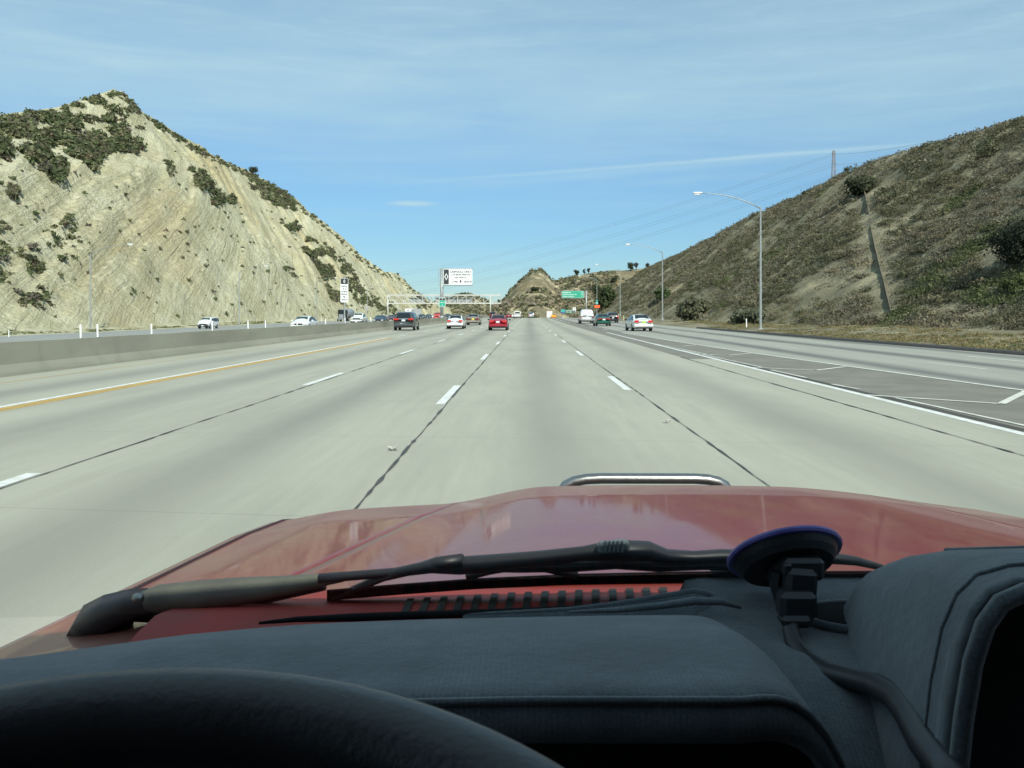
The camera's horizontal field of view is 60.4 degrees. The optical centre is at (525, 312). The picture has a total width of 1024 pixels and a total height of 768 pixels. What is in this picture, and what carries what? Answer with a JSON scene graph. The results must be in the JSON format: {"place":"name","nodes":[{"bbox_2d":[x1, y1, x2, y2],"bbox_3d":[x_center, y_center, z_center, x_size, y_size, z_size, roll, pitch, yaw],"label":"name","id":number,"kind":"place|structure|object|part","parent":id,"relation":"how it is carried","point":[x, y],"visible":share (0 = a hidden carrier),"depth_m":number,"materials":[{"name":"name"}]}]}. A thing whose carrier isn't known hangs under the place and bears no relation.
{"place":"outdoors","nodes":[
{"label":"outdoors","id":0,"kind":"place"},
{"bbox_2d":[0,320,372,341],"bbox_3d":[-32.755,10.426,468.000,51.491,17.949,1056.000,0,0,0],"label":"opposite road","id":1,"kind":"structure","parent":0,"point":[61,336],"depth_m":105.95,"materials":[{"name":"concrete"}]},
{"bbox_2d":[197,317,218,328],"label":"boxy car","id":2,"kind":"object","parent":1,"relation":"on","point":[205,322],"visible":0.97,"depth_m":129.98,"materials":[{"name":"white paint"}]},
{"bbox_2d":[290,316,317,325],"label":"sedan","id":3,"kind":"object","parent":1,"relation":"on","point":[307,320],"visible":0.6,"depth_m":91.84,"materials":[{"name":"white paint"}]},
{"bbox_2d":[337,307,353,320],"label":"tanker truck","id":4,"kind":"object","parent":1,"relation":"on","point":[349,313],"visible":0.84,"depth_m":233.63,"materials":[{"name":"black paint"}]},
{"bbox_2d":[351,313,367,322],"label":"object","id":5,"kind":"object","parent":1,"relation":"on","point":[359,317],"visible":0.84,"depth_m":145.46,"materials":[{"name":"white paint"}]},
{"bbox_2d":[373,315,387,320],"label":"sedan","id":6,"kind":"object","parent":1,"relation":"on","point":[380,318],"visible":0.56,"depth_m":137.79,"materials":[{"name":"blue paint"}]},
{"bbox_2d":[387,315,394,320],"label":"sedan","id":7,"kind":"object","parent":1,"relation":"on","point":[390,317],"visible":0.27,"depth_m":164.28,"materials":[{"name":"red paint"}]},
{"bbox_2d":[405,309,421,317],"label":"box truck","id":8,"kind":"object","parent":1,"relation":"on","point":[417,311],"visible":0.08,"depth_m":321.88,"materials":[{"name":"white paint"}]},
{"bbox_2d":[417,314,425,318],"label":"sedan","id":9,"kind":"object","parent":1,"relation":"on","point":[422,316],"visible":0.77,"depth_m":238.66,"materials":[{"name":"black paint"}]},
{"bbox_2d":[433,312,439,317],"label":"suv","id":10,"kind":"object","parent":1,"relation":"on","point":[436,314],"visible":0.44,"depth_m":212.98,"materials":[{"name":"red paint"}]},
{"bbox_2d":[387,295,500,316],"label":"sign gantry","id":11,"kind":"object","parent":1,"relation":"on","point":[448,300],"visible":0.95,"depth_m":339.24,"materials":[{"name":"metal"}]},
{"bbox_2d":[0,89,451,335],"bbox_3d":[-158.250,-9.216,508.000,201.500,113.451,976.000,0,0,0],"label":"hill","id":12,"kind":"structure","parent":0,"point":[119,270],"depth_m":200.06,"materials":[{"name":"stone"}]},
{"bbox_2d":[89,244,132,329],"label":"street lamp","id":13,"kind":"object","parent":12,"relation":"on","point":[90,286],"visible":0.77,"depth_m":125.93,"materials":[{"name":"metal"}]},
{"bbox_2d":[0,321,283,334],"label":"verge grass","id":14,"kind":"structure","parent":12,"relation":"on","point":[165,326],"depth_m":130.42,"materials":[{"name":"beige plant"}]},
{"bbox_2d":[0,90,437,317],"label":"hillside scrub","id":15,"kind":"object","parent":12,"relation":"on","point":[41,153],"visible":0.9,"depth_m":216.92,"materials":[{"name":"green plant"}]},
{"bbox_2d":[248,166,257,173],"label":"ridge tree","id":16,"kind":"object","parent":12,"relation":"on","point":[252,169],"visible":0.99,"depth_m":382.34,"materials":[{"name":"green plant"}]},
{"bbox_2d":[239,266,267,323],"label":"street lamp","id":17,"kind":"object","parent":12,"relation":"on","point":[239,291],"visible":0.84,"depth_m":187.93,"materials":[{"name":"metal"}]},
{"bbox_2d":[316,277,336,319],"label":"street lamp","id":18,"kind":"object","parent":12,"relation":"on","point":[316,297],"visible":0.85,"depth_m":261.91,"materials":[{"name":"metal"}]},
{"bbox_2d":[445,293,489,314],"bbox_3d":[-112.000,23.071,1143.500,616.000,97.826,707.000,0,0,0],"label":"hill","id":19,"kind":"structure","parent":0,"point":[481,305],"depth_m":1060.88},
{"bbox_2d":[434,292,491,314],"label":"hillside scrub","id":20,"kind":"object","parent":19,"relation":"on","point":[470,310],"visible":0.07,"depth_m":1025.79,"materials":[{"name":"green plant"}]},
{"bbox_2d":[0,318,1023,646],"bbox_3d":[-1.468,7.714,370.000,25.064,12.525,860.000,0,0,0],"label":"road","id":21,"kind":"structure","parent":0,"point":[534,402],"depth_m":11.24,"materials":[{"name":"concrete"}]},
{"bbox_2d":[0,338,389,410],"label":"yellow edge line","id":22,"kind":"object","parent":21,"relation":"on","point":[37,402],"visible":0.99,"depth_m":21.34,"materials":[{"name":"paint"}]},
{"bbox_2d":[0,315,489,377],"bbox_3d":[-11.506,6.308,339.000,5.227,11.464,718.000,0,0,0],"label":"median barrier","id":23,"kind":"object","parent":21,"relation":"on","point":[26,357],"visible":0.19,"depth_m":31.36,"materials":[{"name":"concrete"}]},
{"bbox_2d":[340,277,347,322],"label":"carpool sign","id":24,"kind":"object","parent":23,"relation":"on","point":[344,289],"visible":1,"depth_m":66.38,"materials":[{"name":"metal"}]},
{"bbox_2d":[438,269,472,316],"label":"overhead carpool sign","id":25,"kind":"object","parent":23,"relation":"on","point":[455,277],"visible":0.96,"depth_m":142.95,"materials":[{"name":"metal"}]},
{"bbox_2d":[387,445,397,449],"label":"litter","id":26,"kind":"object","parent":21,"relation":"on","point":[394,447],"visible":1,"depth_m":10.50,"materials":[{"name":"paper"}]},
{"bbox_2d":[393,310,420,329],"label":"minivan","id":27,"kind":"object","parent":21,"relation":"on","point":[405,319],"visible":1,"depth_m":81.83,"materials":[{"name":"grey paint"}]},
{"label":"rear window","id":28,"kind":"part","parent":27,"relation":"part of","materials":[{"name":"black glass"}]},
{"bbox_2d":[447,315,466,328],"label":"sedan","id":29,"kind":"object","parent":21,"relation":"on","point":[455,320],"visible":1,"depth_m":89.17,"materials":[{"name":"white paint"}]},
{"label":"rear window","id":30,"kind":"part","parent":29,"relation":"part of","materials":[{"name":"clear glass"}]},
{"bbox_2d":[466,314,482,324],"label":"sedan","id":31,"kind":"object","parent":21,"relation":"on","point":[473,318],"visible":0.99,"depth_m":116.99,"materials":[{"name":"beige paint"}]},
{"bbox_2d":[488,315,510,329],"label":"sedan","id":32,"kind":"object","parent":21,"relation":"on","point":[498,321],"visible":1,"depth_m":82.26,"materials":[{"name":"red paint"}]},
{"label":"rear window","id":33,"kind":"part","parent":32,"relation":"part of","materials":[{"name":"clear glass"}]},
{"bbox_2d":[0,330,1021,508],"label":"road joint seal","id":34,"kind":"object","parent":21,"relation":"on","point":[380,479],"visible":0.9,"depth_m":11.72,"materials":[{"name":"black rubber"}]},
{"bbox_2d":[0,473,1023,767],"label":"red truck","id":35,"kind":"object","parent":21,"relation":"on","point":[618,621],"visible":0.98,"depth_m":0.71,"materials":[{"name":"paint"}]},
{"bbox_2d":[727,525,968,767],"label":"suction mount","id":36,"kind":"object","parent":35,"relation":"attached to","point":[789,566],"visible":0.98,"depth_m":0.86,"materials":[{"name":"black plastic"}]},
{"bbox_2d":[0,318,1023,486],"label":"lane markings","id":37,"kind":"object","parent":21,"relation":"on","point":[448,395],"visible":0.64,"depth_m":18.54,"materials":[{"name":"white paint"}]},
{"bbox_2d":[514,311,520,317],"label":"pickup truck","id":38,"kind":"object","parent":21,"relation":"on","point":[517,314],"visible":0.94,"depth_m":235.15,"materials":[{"name":"white paint"}]},
{"bbox_2d":[528,312,533,317],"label":"suv","id":39,"kind":"object","parent":21,"relation":"on","point":[530,314],"visible":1,"depth_m":265.65,"materials":[{"name":"silver metal"}]},
{"bbox_2d":[401,321,1023,425],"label":"worn road markings","id":40,"kind":"object","parent":21,"relation":"on","point":[1011,398],"visible":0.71,"depth_m":21.63,"materials":[{"name":"paint"}]},
{"bbox_2d":[0,0,1023,304],"label":"sky","id":41,"kind":"structure","parent":0,"point":[426,134],"materials":[{"name":"blue"}]},
{"bbox_2d":[485,269,641,317],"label":"hill","id":42,"kind":"structure","parent":0,"point":[540,279],"depth_m":573.97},
{"bbox_2d":[425,267,637,317],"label":"hillside scrub","id":43,"kind":"object","parent":42,"relation":"on","point":[558,298],"visible":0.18,"depth_m":552.32,"materials":[{"name":"green plant"}]},
{"bbox_2d":[531,287,539,291],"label":"hill tree","id":44,"kind":"object","parent":42,"relation":"on","point":[534,288],"visible":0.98,"depth_m":547.87,"materials":[{"name":"green plant"}]},
{"bbox_2d":[627,262,633,270],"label":"hill tree","id":45,"kind":"object","parent":42,"relation":"on","point":[630,266],"visible":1,"depth_m":634.76,"materials":[{"name":"green plant"}]},
{"bbox_2d":[436,189,789,288],"bbox_3d":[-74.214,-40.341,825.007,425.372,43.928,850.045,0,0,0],"label":"power cable","id":46,"kind":"object","parent":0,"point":[651,233],"visible":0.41,"depth_m":514.57,"materials":[{"name":"grey metal"}]},
{"bbox_2d":[411,167,829,285],"bbox_3d":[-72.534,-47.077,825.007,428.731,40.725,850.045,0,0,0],"label":"power cable","id":47,"kind":"object","parent":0,"point":[657,223],"visible":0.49,"depth_m":514.99,"materials":[{"name":"grey metal"}]},
{"bbox_2d":[551,318,1023,427],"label":"gore","id":48,"kind":"structure","parent":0,"point":[886,384],"depth_m":20.83,"materials":[{"name":"asphalt"}]},
{"bbox_2d":[690,359,1023,454],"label":"road shoulder","id":49,"kind":"object","parent":48,"relation":"on","point":[1006,440],"visible":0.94,"depth_m":14.63},
{"bbox_2d":[721,359,1023,431],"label":"asphalt seam","id":50,"kind":"object","parent":48,"relation":"on","point":[955,414],"visible":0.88,"depth_m":15.95,"materials":[{"name":"black asphalt"}]},
{"bbox_2d":[552,318,1023,390],"bbox_3d":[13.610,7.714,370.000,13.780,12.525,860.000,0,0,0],"label":"ramp road","id":51,"kind":"structure","parent":0,"point":[1006,372],"depth_m":35.63,"materials":[{"name":"concrete"}]},
{"bbox_2d":[546,311,551,317],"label":"box trailer","id":52,"kind":"object","parent":51,"relation":"on","point":[548,314],"visible":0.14,"depth_m":400.00,"materials":[{"name":"white paint"}]},
{"bbox_2d":[561,309,572,317],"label":"guide sign","id":53,"kind":"object","parent":51,"relation":"on","point":[566,311],"visible":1,"depth_m":299.96,"materials":[{"name":"metal"}]},
{"bbox_2d":[561,290,587,308],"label":"exit distance sign","id":54,"kind":"object","parent":51,"relation":"on","point":[572,294],"visible":1,"depth_m":283.94,"materials":[{"name":"metal"}]},
{"bbox_2d":[578,309,593,323],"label":"van","id":55,"kind":"object","parent":51,"relation":"on","point":[586,315],"visible":0.88,"depth_m":131.19,"materials":[{"name":"white paint"}]},
{"bbox_2d":[592,314,610,325],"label":"sedan","id":56,"kind":"object","parent":51,"relation":"on","point":[602,319],"visible":0.99,"depth_m":108.07,"materials":[{"name":"green paint"}]},
{"bbox_2d":[607,312,618,322],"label":"suv","id":57,"kind":"object","parent":51,"relation":"on","point":[613,316],"visible":0.58,"depth_m":140.76,"materials":[{"name":"black paint"}]},
{"bbox_2d":[625,314,652,330],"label":"sedan","id":58,"kind":"object","parent":51,"relation":"on","point":[639,321],"visible":1,"depth_m":79.11,"materials":[{"name":"white paint"}]},
{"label":"rear window","id":59,"kind":"part","parent":58,"relation":"part of","materials":[{"name":"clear glass"}]},
{"bbox_2d":[696,327,1023,355],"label":"asphalt kerb","id":60,"kind":"structure","parent":51,"relation":"on","point":[998,351],"depth_m":44.95,"materials":[{"name":"black asphalt"}]},
{"bbox_2d":[588,119,1023,350],"bbox_3d":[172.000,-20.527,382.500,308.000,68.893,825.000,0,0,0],"label":"hill","id":61,"kind":"structure","parent":0,"point":[805,285],"depth_m":103.05,"materials":[{"name":"green plant"}]},
{"bbox_2d":[590,283,617,308],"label":"roadside tree","id":62,"kind":"object","parent":61,"relation":"on","point":[606,296],"visible":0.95,"depth_m":325.67,"materials":[{"name":"green plant"}]},
{"bbox_2d":[595,264,620,316],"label":"street lamp","id":63,"kind":"object","parent":61,"relation":"on","point":[620,295],"visible":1,"depth_m":216.94,"materials":[{"name":"metal"}]},
{"bbox_2d":[625,244,663,320],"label":"street lamp","id":64,"kind":"object","parent":61,"relation":"on","point":[662,318],"visible":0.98,"depth_m":145.91,"materials":[{"name":"metal"}]},
{"bbox_2d":[653,285,670,299],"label":"bush","id":65,"kind":"object","parent":61,"relation":"on","point":[658,292],"visible":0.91,"depth_m":196.94,"materials":[{"name":"green plant"}]},
{"bbox_2d":[675,296,711,320],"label":"bush","id":66,"kind":"object","parent":61,"relation":"on","point":[691,308],"visible":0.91,"depth_m":134.01,"materials":[{"name":"green plant"}]},
{"bbox_2d":[693,192,762,329],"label":"street lamp","id":67,"kind":"object","parent":61,"relation":"on","point":[760,284],"visible":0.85,"depth_m":79.93,"materials":[{"name":"metal"}]},
{"bbox_2d":[727,307,770,324],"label":"bush","id":68,"kind":"object","parent":61,"relation":"on","point":[750,316],"visible":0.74,"depth_m":98.87,"materials":[{"name":"green plant"}]},
{"bbox_2d":[575,115,1023,330],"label":"hillside scrub","id":69,"kind":"object","parent":61,"relation":"on","point":[1011,318],"visible":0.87,"depth_m":105.39,"materials":[{"name":"green plant"}]},
{"bbox_2d":[831,151,836,176],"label":"lattice pylon","id":70,"kind":"object","parent":61,"relation":"on","point":[834,160],"visible":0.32,"depth_m":399.99,"materials":[{"name":"metal"}]},
{"bbox_2d":[403,181,754,274],"bbox_3d":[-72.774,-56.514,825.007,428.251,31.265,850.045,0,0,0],"label":"power cable","id":71,"kind":"object","parent":70,"relation":"hanging from","point":[588,232],"visible":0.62,"depth_m":583.58,"materials":[{"name":"grey metal"}]},
{"bbox_2d":[400,154,830,272],"bbox_3d":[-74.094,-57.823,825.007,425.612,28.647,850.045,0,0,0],"label":"power cable","id":72,"kind":"object","parent":70,"relation":"hanging from","point":[629,218],"visible":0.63,"depth_m":547.99,"materials":[{"name":"grey metal"}]},
{"bbox_2d":[408,165,827,283],"bbox_3d":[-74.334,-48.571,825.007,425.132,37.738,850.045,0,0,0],"label":"power cable","id":73,"kind":"object","parent":70,"relation":"hanging from","point":[652,222],"visible":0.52,"depth_m":519.25,"materials":[{"name":"grey metal"}]},
{"bbox_2d":[425,179,826,292],"bbox_3d":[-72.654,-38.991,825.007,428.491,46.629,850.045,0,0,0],"label":"power cable","id":74,"kind":"object","parent":70,"relation":"hanging from","point":[668,230],"visible":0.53,"depth_m":502.68,"materials":[{"name":"grey metal"}]},
{"bbox_2d":[670,294,1023,350],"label":"verge grass","id":75,"kind":"structure","parent":61,"relation":"on","point":[957,340],"depth_m":55.94,"materials":[{"name":"brown plant"}]},
{"bbox_2d":[843,173,875,196],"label":"bush","id":76,"kind":"object","parent":61,"relation":"on","point":[857,186],"visible":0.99,"depth_m":138.76,"materials":[{"name":"green plant"}]},
{"bbox_2d":[864,191,891,309],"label":"drain channel","id":77,"kind":"object","parent":61,"relation":"on","point":[885,287],"visible":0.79,"depth_m":94.36,"materials":[{"name":"concrete"}]},
{"bbox_2d":[980,215,1023,265],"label":"bush","id":78,"kind":"object","parent":61,"relation":"on","point":[1010,241],"visible":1,"depth_m":65.45,"materials":[{"name":"green plant"}]},
{"bbox_2d":[993,272,1023,293],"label":"bush","id":79,"kind":"object","parent":61,"relation":"on","point":[1006,282],"visible":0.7,"depth_m":63.19,"materials":[{"name":"green plant"}]}
]}

